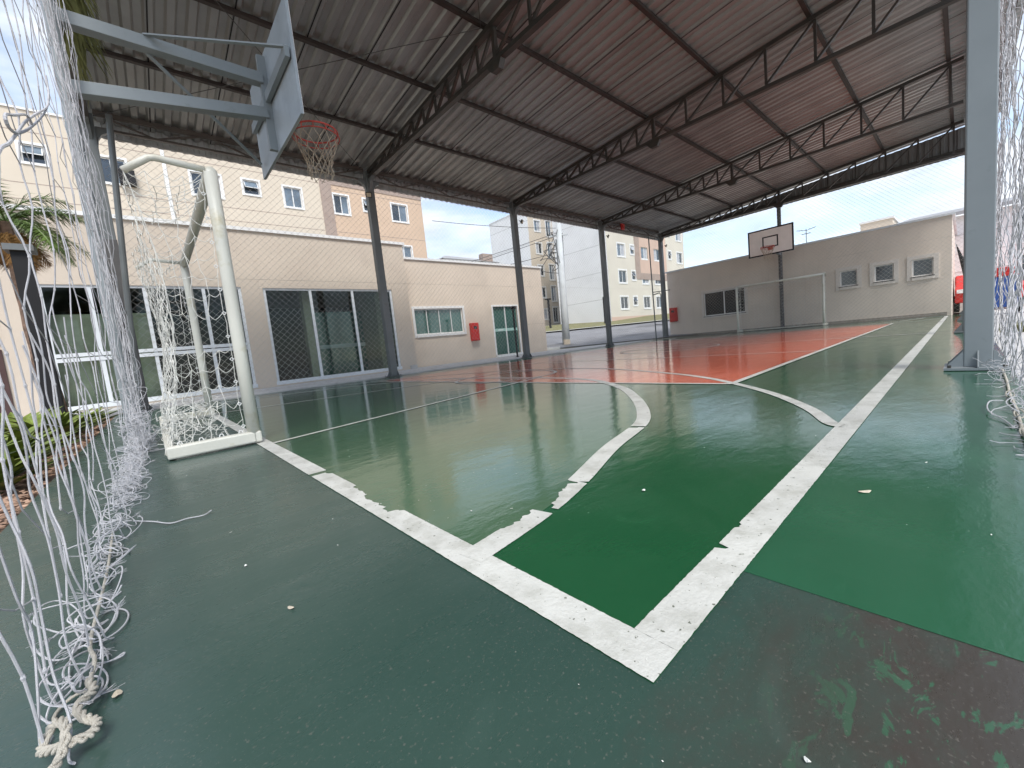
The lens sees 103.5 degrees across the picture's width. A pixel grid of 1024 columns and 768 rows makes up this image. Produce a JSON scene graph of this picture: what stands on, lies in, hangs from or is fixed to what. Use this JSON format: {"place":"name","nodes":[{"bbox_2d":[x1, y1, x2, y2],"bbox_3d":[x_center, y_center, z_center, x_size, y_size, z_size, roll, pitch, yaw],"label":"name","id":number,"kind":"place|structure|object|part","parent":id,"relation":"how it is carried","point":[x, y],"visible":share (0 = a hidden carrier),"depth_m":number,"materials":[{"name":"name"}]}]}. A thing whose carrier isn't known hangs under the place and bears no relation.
{"place":"outdoors","nodes":[
{"label":"outdoors","id":0,"kind":"place"},
{"bbox_2d":[0,417,112,532],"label":"garden bed","id":1,"kind":"object","parent":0,"point":[35,494],"depth_m":2.67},
{"bbox_2d":[0,437,49,460],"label":"garden plant","id":2,"kind":"object","parent":1,"relation":"on","point":[18,458],"visible":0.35,"depth_m":2.82,"materials":[{"name":"green plant"}]},
{"bbox_2d":[1,243,65,413],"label":"garden lamp post","id":3,"kind":"object","parent":1,"relation":"on","point":[18,255],"visible":0.68,"depth_m":5.39,"materials":[{"name":"grey metal"}]},
{"bbox_2d":[0,406,81,433],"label":"garden plant","id":4,"kind":"object","parent":1,"relation":"on","point":[11,414],"visible":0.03,"depth_m":4.78,"materials":[{"name":"green plant"}]},
{"bbox_2d":[0,445,81,493],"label":"garden plant","id":5,"kind":"object","parent":1,"relation":"on","point":[18,467],"visible":0.48,"depth_m":2.51,"materials":[{"name":"green plant"}]},
{"bbox_2d":[6,429,82,466],"bbox_3d":[-3.807,0.543,2.941,0.940,0.307,0.940,-11,8,-41],"label":"garden plant","id":6,"kind":"object","parent":1,"relation":"on","point":[21,446],"visible":0.16,"depth_m":3.09,"materials":[{"name":"green plant"}]},
{"bbox_2d":[0,178,91,413],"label":"palm tree","id":7,"kind":"object","parent":1,"relation":"on","point":[21,223],"visible":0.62,"depth_m":5.87,"materials":[{"name":"green plant"}]},
{"bbox_2d":[4,423,87,448],"bbox_3d":[-4.361,0.539,3.506,1.024,0.314,0.905,-3,7,28],"label":"garden plant","id":8,"kind":"object","parent":1,"relation":"on","point":[18,435],"visible":0.1,"depth_m":3.60,"materials":[{"name":"green plant"}]},
{"bbox_2d":[0,422,108,527],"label":"wood chips","id":9,"kind":"object","parent":1,"relation":"on","point":[6,502],"visible":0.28,"depth_m":2.67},
{"bbox_2d":[4,407,106,439],"bbox_3d":[-4.970,0.479,4.302,0.966,0.399,1.140,-11,8,-41],"label":"garden plant","id":10,"kind":"object","parent":1,"relation":"on","point":[65,421],"visible":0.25,"depth_m":4.29,"materials":[{"name":"green plant"}]},
{"bbox_2d":[36,0,114,104],"bbox_3d":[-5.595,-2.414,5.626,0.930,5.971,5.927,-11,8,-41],"label":"palm tree","id":11,"kind":"object","parent":1,"relation":"on","point":[81,8],"visible":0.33,"depth_m":3.58,"materials":[{"name":"green plant"}]},
{"bbox_2d":[63,407,119,434],"bbox_3d":[-5.551,0.500,5.021,0.861,0.327,0.884,-3,6,24],"label":"garden plant","id":12,"kind":"object","parent":1,"relation":"on","point":[92,416],"visible":0.16,"depth_m":5.16,"materials":[{"name":"green plant"}]},
{"bbox_2d":[73,407,122,421],"bbox_3d":[-6.337,0.500,6.022,0.904,0.282,0.702,-7,6,-9],"label":"garden plant","id":13,"kind":"object","parent":1,"relation":"on","point":[102,414],"visible":0.15,"depth_m":6.08,"materials":[{"name":"green plant"}]},
{"bbox_2d":[74,339,653,417],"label":"pavement","id":14,"kind":"structure","parent":0,"point":[369,377],"depth_m":11.19,"materials":[{"name":"concrete"}]},
{"bbox_2d":[510,306,517,356],"bbox_3d":[0.117,-1.941,15.085,0.224,1.920,0.224,-11,8,-41],"label":"street lamp","id":15,"kind":"object","parent":14,"relation":"on","point":[512,307],"visible":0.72,"depth_m":15.05,"materials":[{"name":"black metal"}]},
{"bbox_2d":[0,315,1023,767],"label":"court floor","id":16,"kind":"structure","parent":0,"point":[382,645],"depth_m":0.72,"materials":[{"name":"paint"}]},
{"bbox_2d":[112,689,122,697],"bbox_3d":[-0.724,0.566,0.738,0.018,0.005,0.016,-4,6,18],"label":"leaf scrap","id":17,"kind":"object","parent":16,"relation":"on","point":[117,692],"visible":1,"depth_m":0.74,"materials":[{"name":"beige plant"}]},
{"bbox_2d":[105,113,142,410],"bbox_3d":[-6.759,-2.022,7.012,0.464,5.115,0.160,-11,8,-41],"label":"net pole","id":18,"kind":"object","parent":16,"relation":"on","point":[118,213],"visible":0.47,"depth_m":6.96,"materials":[{"name":"grey metal"}]},
{"bbox_2d":[40,0,339,452],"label":"basketball hoop","id":19,"kind":"object","parent":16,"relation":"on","point":[274,112],"visible":0.96,"depth_m":3.63,"materials":[{"name":"paint"}]},
{"bbox_2d":[120,154,262,459],"bbox_3d":[-3.330,-0.527,3.977,0.668,2.085,3.186,-11,8,-41],"label":"goal","id":20,"kind":"object","parent":16,"relation":"on","point":[208,194],"visible":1,"depth_m":3.02,"materials":[{"name":"paint"}]},
{"bbox_2d":[70,0,1023,410],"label":"court canopy","id":21,"kind":"object","parent":16,"relation":"on","point":[658,120],"visible":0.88,"depth_m":8.41,"materials":[{"name":"metal"}]},
{"bbox_2d":[0,0,211,767],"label":"torn end net","id":22,"kind":"object","parent":21,"relation":"hanging from","point":[62,747],"visible":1,"depth_m":1.14,"materials":[{"name":"fabric"}]},
{"bbox_2d":[365,192,371,196],"bbox_3d":[-3.608,-4.758,10.148,0.160,0.122,0.120,-8,6,-22],"label":"floodlight","id":23,"kind":"object","parent":21,"relation":"attached to","point":[368,194],"visible":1,"depth_m":10.11,"materials":[{"name":"beige paint"}]},
{"bbox_2d":[100,137,662,405],"bbox_3d":[0.196,-3.412,14.027,19.903,4.934,0.064,-11,8,-41],"label":"safety net","id":24,"kind":"object","parent":21,"relation":"attached to","point":[386,281],"visible":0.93,"depth_m":10.53,"materials":[{"name":"grey fabric"}]},
{"bbox_2d":[665,155,964,335],"bbox_3d":[11.318,-4.915,16.824,0.065,5.104,10.203,-11,8,-41],"label":"safety net","id":25,"kind":"object","parent":21,"relation":"attached to","point":[828,258],"visible":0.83,"depth_m":15.49,"materials":[{"name":"grey fabric"}]},
{"bbox_2d":[974,0,1023,455],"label":"torn side net","id":26,"kind":"object","parent":21,"relation":"hanging from","point":[1007,332],"visible":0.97,"depth_m":2.62,"materials":[{"name":"fabric"}]},
{"bbox_2d":[194,316,947,681],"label":"court markings","id":27,"kind":"object","parent":16,"relation":"on","point":[666,628],"visible":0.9,"depth_m":1.12,"materials":[{"name":"paint"}]},
{"bbox_2d":[200,316,943,683],"bbox_3d":[4.104,-0.924,10.611,19.260,0.001,9.700,-11,8,-41],"label":"green playing zone","id":28,"kind":"object","parent":16,"relation":"on","point":[708,468],"visible":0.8,"depth_m":1.54,"materials":[{"name":"green paint"}]},
{"bbox_2d":[201,382,637,563],"bbox_3d":[-1.777,0.208,5.360,3.330,0.001,8.590,-11,8,-41],"label":"goal area paint","id":29,"kind":"object","parent":28,"relation":"on","point":[495,459],"visible":0.91,"depth_m":2.57,"materials":[{"name":"green paint"}]},
{"bbox_2d":[387,324,888,382],"bbox_3d":[4.104,-0.925,10.611,12.600,0.001,7.580,-11,8,-41],"label":"red zone paint","id":30,"kind":"object","parent":28,"relation":"on","point":[741,362],"visible":0.8,"depth_m":7.45,"materials":[{"name":"red paint"}]},
{"bbox_2d":[674,318,918,338],"bbox_3d":[9.985,-2.057,15.862,3.330,0.001,8.590,-11,8,-41],"label":"goal area paint","id":31,"kind":"object","parent":28,"relation":"on","point":[792,329],"visible":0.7,"depth_m":15.15,"materials":[{"name":"paint"}]},
{"bbox_2d":[157,385,991,761],"bbox_3d":[-0.156,0.292,2.887,3.859,0.003,4.873,-11,8,-41],"label":"floor debris","id":32,"kind":"object","parent":16,"relation":"on","point":[571,611],"visible":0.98,"depth_m":1.40,"materials":[{"name":"paint"}]},
{"bbox_2d":[648,236,669,339],"bbox_3d":[6.899,-4.485,18.764,0.106,4.851,0.878,-11,8,-41],"label":"canopy column","id":33,"kind":"object","parent":16,"relation":"on","point":[655,294],"visible":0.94,"depth_m":18.98,"materials":[{"name":"metal"}]},
{"bbox_2d":[748,197,793,328],"bbox_3d":[10.469,-4.942,16.450,1.452,5.500,2.477,-3,6,26],"label":"basketball hoop","id":34,"kind":"object","parent":16,"relation":"on","point":[778,239],"visible":1,"depth_m":15.87,"materials":[{"name":"paint"}]},
{"bbox_2d":[735,272,827,331],"bbox_3d":[11.310,-3.346,17.049,0.648,2.091,3.186,-11,8,-41],"label":"goal","id":35,"kind":"object","parent":16,"relation":"on","point":[823,303],"visible":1,"depth_m":16.83,"materials":[{"name":"paint"}]},
{"bbox_2d":[744,314,1023,661],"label":"green side strip","id":36,"kind":"object","parent":16,"relation":"on","point":[944,562],"visible":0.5,"depth_m":1.08,"materials":[{"name":"green paint"}]},
{"bbox_2d":[0,0,1023,267],"label":"sky","id":37,"kind":"structure","parent":0,"point":[8,75],"materials":[{"name":"white"}]},
{"bbox_2d":[545,313,668,331],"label":"lawn","id":38,"kind":"structure","parent":0,"point":[596,324],"depth_m":38.39,"materials":[{"name":"green plant"}]},
{"bbox_2d":[545,298,551,327],"bbox_3d":[3.694,-6.977,39.906,0.704,2.900,0.704,-11,8,-41],"label":"street lamp","id":39,"kind":"object","parent":38,"relation":"on","point":[548,305],"visible":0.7,"depth_m":39.81,"materials":[{"name":"grey metal"}]},
{"bbox_2d":[546,321,690,347],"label":"road","id":40,"kind":"structure","parent":0,"point":[589,333],"depth_m":25.12,"materials":[{"name":"grey asphalt"}]},
{"bbox_2d":[547,347,559,350],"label":"kerb","id":41,"kind":"structure","parent":40,"relation":"on","point":[553,348],"depth_m":20.05,"materials":[{"name":"grey concrete"}]},
{"bbox_2d":[545,312,960,350],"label":"ground","id":42,"kind":"structure","parent":0,"point":[632,340],"depth_m":20.63,"materials":[{"name":"grey concrete"}]},
{"bbox_2d":[0,103,427,257],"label":"apartment block","id":43,"kind":"structure","parent":42,"relation":"on","point":[331,200],"depth_m":20.78,"materials":[{"name":"beige paint"}]},
{"bbox_2d":[14,140,49,166],"bbox_3d":[-19.498,-9.371,16.400,0.860,0.900,0.265,-11,8,-41],"label":"window","id":44,"kind":"structure","parent":43,"relation":"in","point":[39,155],"depth_m":16.44,"materials":[{"name":"white glass"}]},
{"bbox_2d":[100,154,131,187],"bbox_3d":[-17.831,-9.497,17.964,1.140,1.260,0.135,-11,8,-41],"label":"window","id":45,"kind":"structure","parent":43,"relation":"in","point":[105,164],"depth_m":17.91,"materials":[{"name":"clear glass"}]},
{"bbox_2d":[117,163,136,187],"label":"window","id":46,"kind":"object","parent":43,"relation":"attached to","point":[128,176],"visible":0.6,"depth_m":18.06,"materials":[{"name":"black glass"}]},
{"bbox_2d":[187,169,225,199],"bbox_3d":[-15.306,-9.983,20.219,1.380,1.260,0.135,-11,8,-41],"label":"window","id":47,"kind":"structure","parent":43,"relation":"in","point":[194,174],"depth_m":19.99,"materials":[{"name":"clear glass"}]},
{"bbox_2d":[240,177,261,197],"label":"window","id":48,"kind":"structure","parent":43,"relation":"in","point":[246,183],"depth_m":21.46,"materials":[{"name":"white glass"}]},
{"bbox_2d":[281,184,304,209],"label":"window","id":49,"kind":"structure","parent":43,"relation":"in","point":[287,194],"depth_m":22.84,"materials":[{"name":"grey glass"}]},
{"bbox_2d":[332,192,351,216],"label":"window","id":50,"kind":"structure","parent":43,"relation":"in","point":[338,200],"depth_m":24.62,"materials":[{"name":"clear glass"}]},
{"bbox_2d":[361,197,367,212],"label":"window","id":51,"kind":"structure","parent":43,"relation":"in","point":[364,206],"depth_m":25.53,"materials":[{"name":"white glass"}]},
{"bbox_2d":[390,202,409,223],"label":"window","id":52,"kind":"structure","parent":43,"relation":"in","point":[398,212],"depth_m":27.15,"materials":[{"name":"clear glass"}]},
{"bbox_2d":[402,245,413,256],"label":"window","id":53,"kind":"structure","parent":43,"relation":"in","point":[404,249],"depth_m":27.59,"materials":[{"name":"grey glass"}]},
{"bbox_2d":[0,204,546,416],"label":"clubhouse","id":54,"kind":"structure","parent":42,"relation":"on","point":[61,305],"depth_m":12.13,"materials":[{"name":"paint"}]},
{"bbox_2d":[314,311,368,375],"bbox_3d":[-5.754,-1.387,13.732,1.550,2.120,0.035,-11,8,-41],"label":"inner glass door","id":55,"kind":"structure","parent":54,"relation":"in","point":[348,316],"depth_m":13.67,"materials":[{"name":"glass"}]},
{"bbox_2d":[411,306,466,337],"bbox_3d":[-2.755,-2.405,15.426,2.320,1.130,0.135,-11,8,-41],"label":"window","id":56,"kind":"structure","parent":54,"relation":"in","point":[458,329],"depth_m":15.41,"materials":[{"name":"teal glass"}]},
{"bbox_2d":[469,323,479,340],"bbox_3d":[-1.510,-2.120,16.399,0.380,0.720,0.168,-11,8,-41],"label":"hose cabinet","id":57,"kind":"object","parent":54,"relation":"attached to","point":[474,334],"visible":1,"depth_m":16.32,"materials":[{"name":"red metal"}]},
{"bbox_3d":[-1.463,-2.120,16.346,0.330,0.660,0.027,-11,8,-41],"label":"door","id":58,"kind":"part","parent":57,"relation":"part of","materials":[{"name":"red paint"}]},
{"bbox_2d":[491,304,522,356],"bbox_3d":[-0.184,-2.336,17.643,1.600,2.250,0.240,-11,8,-41],"label":"door","id":59,"kind":"structure","parent":54,"relation":"in","point":[503,330],"depth_m":17.66,"materials":[{"name":"teal glass"}]},
{"bbox_2d":[439,253,499,262],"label":"house","id":60,"kind":"structure","parent":42,"relation":"on","point":[467,259],"depth_m":44.92,"materials":[{"name":"beige paint"}]},
{"bbox_2d":[432,220,569,344],"bbox_3d":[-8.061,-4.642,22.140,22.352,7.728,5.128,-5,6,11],"label":"utility pole","id":61,"kind":"object","parent":42,"relation":"on","point":[561,268],"visible":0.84,"depth_m":21.83,"materials":[{"name":"concrete"}]},
{"bbox_2d":[489,214,560,324],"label":"apartment block","id":62,"kind":"structure","parent":42,"relation":"on","point":[501,244],"depth_m":51.50,"materials":[{"name":"paint"}]},
{"bbox_2d":[533,219,540,232],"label":"window","id":63,"kind":"structure","parent":62,"relation":"in","point":[535,222],"depth_m":50.14,"materials":[{"name":"white glass"}]},
{"bbox_2d":[535,242,542,254],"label":"window","id":64,"kind":"structure","parent":62,"relation":"in","point":[540,252],"depth_m":50.51,"materials":[{"name":"grey glass"}]},
{"bbox_2d":[537,264,544,276],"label":"window","id":65,"kind":"structure","parent":62,"relation":"in","point":[541,273],"depth_m":50.83,"materials":[{"name":"grey glass"}]},
{"bbox_2d":[542,286,546,298],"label":"window","id":66,"kind":"structure","parent":62,"relation":"in","point":[543,289],"depth_m":51.18,"materials":[{"name":"grey glass"}]},
{"bbox_2d":[544,308,548,319],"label":"window","id":67,"kind":"structure","parent":62,"relation":"in","point":[546,317],"depth_m":51.41,"materials":[{"name":"grey glass"}]},
{"bbox_2d":[544,220,551,237],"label":"window","id":68,"kind":"structure","parent":62,"relation":"in","point":[547,230],"depth_m":51.50,"materials":[{"name":"grey glass"}]},
{"bbox_2d":[546,242,553,257],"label":"window","id":69,"kind":"structure","parent":62,"relation":"in","point":[546,242],"depth_m":51.78,"materials":[{"name":"grey glass"}]},
{"bbox_2d":[548,263,555,280],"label":"window","id":70,"kind":"structure","parent":62,"relation":"in","point":[552,278],"depth_m":52.07,"materials":[{"name":"grey glass"}]},
{"bbox_2d":[550,285,557,301],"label":"window","id":71,"kind":"structure","parent":62,"relation":"in","point":[552,288],"depth_m":52.35,"materials":[{"name":"grey glass"}]},
{"bbox_2d":[552,306,559,322],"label":"window","id":72,"kind":"structure","parent":62,"relation":"in","point":[556,311],"depth_m":52.63,"materials":[{"name":"grey glass"}]},
{"bbox_2d":[552,221,684,323],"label":"apartment block","id":73,"kind":"structure","parent":42,"relation":"on","point":[619,240],"depth_m":43.32,"materials":[{"name":"paint"}]},
{"bbox_2d":[616,242,625,257],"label":"window","id":74,"kind":"structure","parent":73,"relation":"in","point":[619,251],"depth_m":42.00,"materials":[{"name":"white glass"}]},
{"bbox_2d":[618,269,627,283],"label":"window","id":75,"kind":"structure","parent":73,"relation":"in","point":[623,281],"depth_m":42.29,"materials":[{"name":"white glass"}]},
{"bbox_2d":[620,295,629,309],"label":"window","id":76,"kind":"structure","parent":73,"relation":"in","point":[624,305],"depth_m":42.59,"materials":[{"name":"white glass"}]},
{"bbox_2d":[629,244,634,255],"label":"window","id":77,"kind":"structure","parent":73,"relation":"in","point":[632,245],"depth_m":43.39,"materials":[{"name":"white glass"}]},
{"bbox_2d":[631,270,636,280],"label":"window","id":78,"kind":"structure","parent":73,"relation":"in","point":[632,276],"depth_m":43.64,"materials":[{"name":"white glass"}]},
{"bbox_2d":[633,295,637,305],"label":"window","id":79,"kind":"structure","parent":73,"relation":"in","point":[635,302],"depth_m":43.95,"materials":[{"name":"white glass"}]},
{"bbox_2d":[641,247,647,259],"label":"window","id":80,"kind":"structure","parent":73,"relation":"in","point":[643,250],"depth_m":45.07,"materials":[{"name":"grey glass"}]},
{"bbox_2d":[642,279,649,284],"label":"window","id":81,"kind":"structure","parent":73,"relation":"in","point":[647,282],"depth_m":45.35,"materials":[{"name":"white glass"}]},
{"bbox_2d":[643,295,651,308],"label":"window","id":82,"kind":"structure","parent":73,"relation":"in","point":[645,297],"depth_m":45.59,"materials":[{"name":"white glass"}]},
{"bbox_2d":[653,249,658,261],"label":"window","id":83,"kind":"structure","parent":73,"relation":"in","point":[656,251],"depth_m":46.94,"materials":[{"name":"grey glass"}]},
{"bbox_2d":[656,296,661,308],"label":"window","id":84,"kind":"structure","parent":73,"relation":"in","point":[658,300],"depth_m":47.39,"materials":[{"name":"white glass"}]},
{"bbox_2d":[667,250,671,259],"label":"window","id":85,"kind":"structure","parent":73,"relation":"in","point":[669,254],"depth_m":48.95,"materials":[{"name":"white glass"}]},
{"bbox_2d":[675,234,681,242],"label":"window","id":86,"kind":"structure","parent":73,"relation":"in","point":[676,236],"depth_m":50.41,"materials":[{"name":"white glass"}]},
{"bbox_2d":[676,251,682,263],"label":"window","id":87,"kind":"structure","parent":73,"relation":"in","point":[678,254],"depth_m":50.63,"materials":[{"name":"white glass"}]},
{"bbox_2d":[665,212,956,334],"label":"changing room building","id":88,"kind":"structure","parent":42,"relation":"on","point":[840,285],"depth_m":16.11,"materials":[{"name":"paint"}]},
{"bbox_2d":[669,307,677,321],"bbox_3d":[8.440,-3.619,21.079,0.168,0.720,0.380,-11,8,-41],"label":"hose cabinet","id":89,"kind":"object","parent":88,"relation":"attached to","point":[672,311],"visible":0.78,"depth_m":21.00,"materials":[{"name":"red metal"}]},
{"bbox_3d":[8.391,-3.610,21.036,0.016,0.660,0.330,-11,8,-41],"label":"door","id":90,"kind":"part","parent":89,"relation":"part of","materials":[{"name":"red paint"}]},
{"bbox_2d":[701,284,747,318],"bbox_3d":[10.134,-3.907,19.278,0.140,1.350,2.060,-11,8,-41],"label":"window","id":91,"kind":"structure","parent":88,"relation":"in","point":[731,292],"depth_m":19.33,"materials":[{"name":"black paint"}]},
{"bbox_2d":[835,265,861,290],"bbox_3d":[13.189,-4.154,15.803,0.140,0.860,0.790,-11,8,-41],"label":"window","id":92,"kind":"structure","parent":88,"relation":"in","point":[841,283],"depth_m":15.81,"materials":[{"name":"black paint"}]},
{"bbox_2d":[859,215,898,230],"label":"rooftop block","id":93,"kind":"structure","parent":88,"relation":"on","point":[879,222],"depth_m":19.18,"materials":[{"name":"beige concrete"}]},
{"bbox_2d":[869,259,898,285],"bbox_3d":[13.873,-4.146,15.039,0.140,0.860,0.800,-11,8,-41],"label":"window","id":94,"kind":"structure","parent":88,"relation":"in","point":[881,280],"depth_m":15.04,"materials":[{"name":"black paint"}]},
{"bbox_2d":[907,252,938,280],"bbox_3d":[14.546,-4.138,14.286,0.140,0.860,0.800,-11,8,-41],"label":"window","id":95,"kind":"structure","parent":88,"relation":"in","point":[913,271],"depth_m":14.29,"materials":[{"name":"black paint"}]},
{"bbox_2d":[901,196,1023,312],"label":"house","id":96,"kind":"structure","parent":42,"relation":"on","point":[960,238],"depth_m":17.81,"materials":[{"name":"paint"}]},
{"bbox_2d":[1014,208,1023,244],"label":"window","id":97,"kind":"structure","parent":96,"relation":"in","point":[1018,208],"depth_m":16.75,"materials":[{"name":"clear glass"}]},
{"bbox_2d":[1020,252,1023,279],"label":"window","id":98,"kind":"structure","parent":96,"relation":"in","point":[1022,261],"depth_m":16.86,"materials":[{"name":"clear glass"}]},
{"bbox_2d":[956,244,962,272],"bbox_3d":[16.136,-3.752,14.235,0.310,2.459,0.648,-11,8,-41],"label":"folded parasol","id":99,"kind":"object","parent":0,"point":[960,257],"visible":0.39,"depth_m":14.29,"materials":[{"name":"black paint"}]},
{"bbox_2d":[994,266,1019,311],"bbox_3d":[13.785,-2.624,11.339,0.660,1.270,0.660,-11,8,-41],"label":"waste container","id":100,"kind":"object","parent":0,"point":[1006,288],"visible":0.09,"depth_m":11.15,"materials":[{"name":"blue plastic"}]},
{"bbox_2d":[994,305,1023,379],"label":"side paving","id":101,"kind":"structure","parent":0,"point":[1019,348],"depth_m":5.29,"materials":[{"name":"concrete"}]},
{"bbox_2d":[954,275,1023,311],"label":"parked car","id":102,"kind":"object","parent":101,"relation":"on","point":[959,288],"visible":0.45,"depth_m":15.41,"materials":[{"name":"red paint"}]},
{"bbox_2d":[999,320,1023,331],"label":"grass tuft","id":103,"kind":"object","parent":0,"point":[1017,325],"visible":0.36,"depth_m":6.02,"materials":[{"name":"green plant"}]}
]}

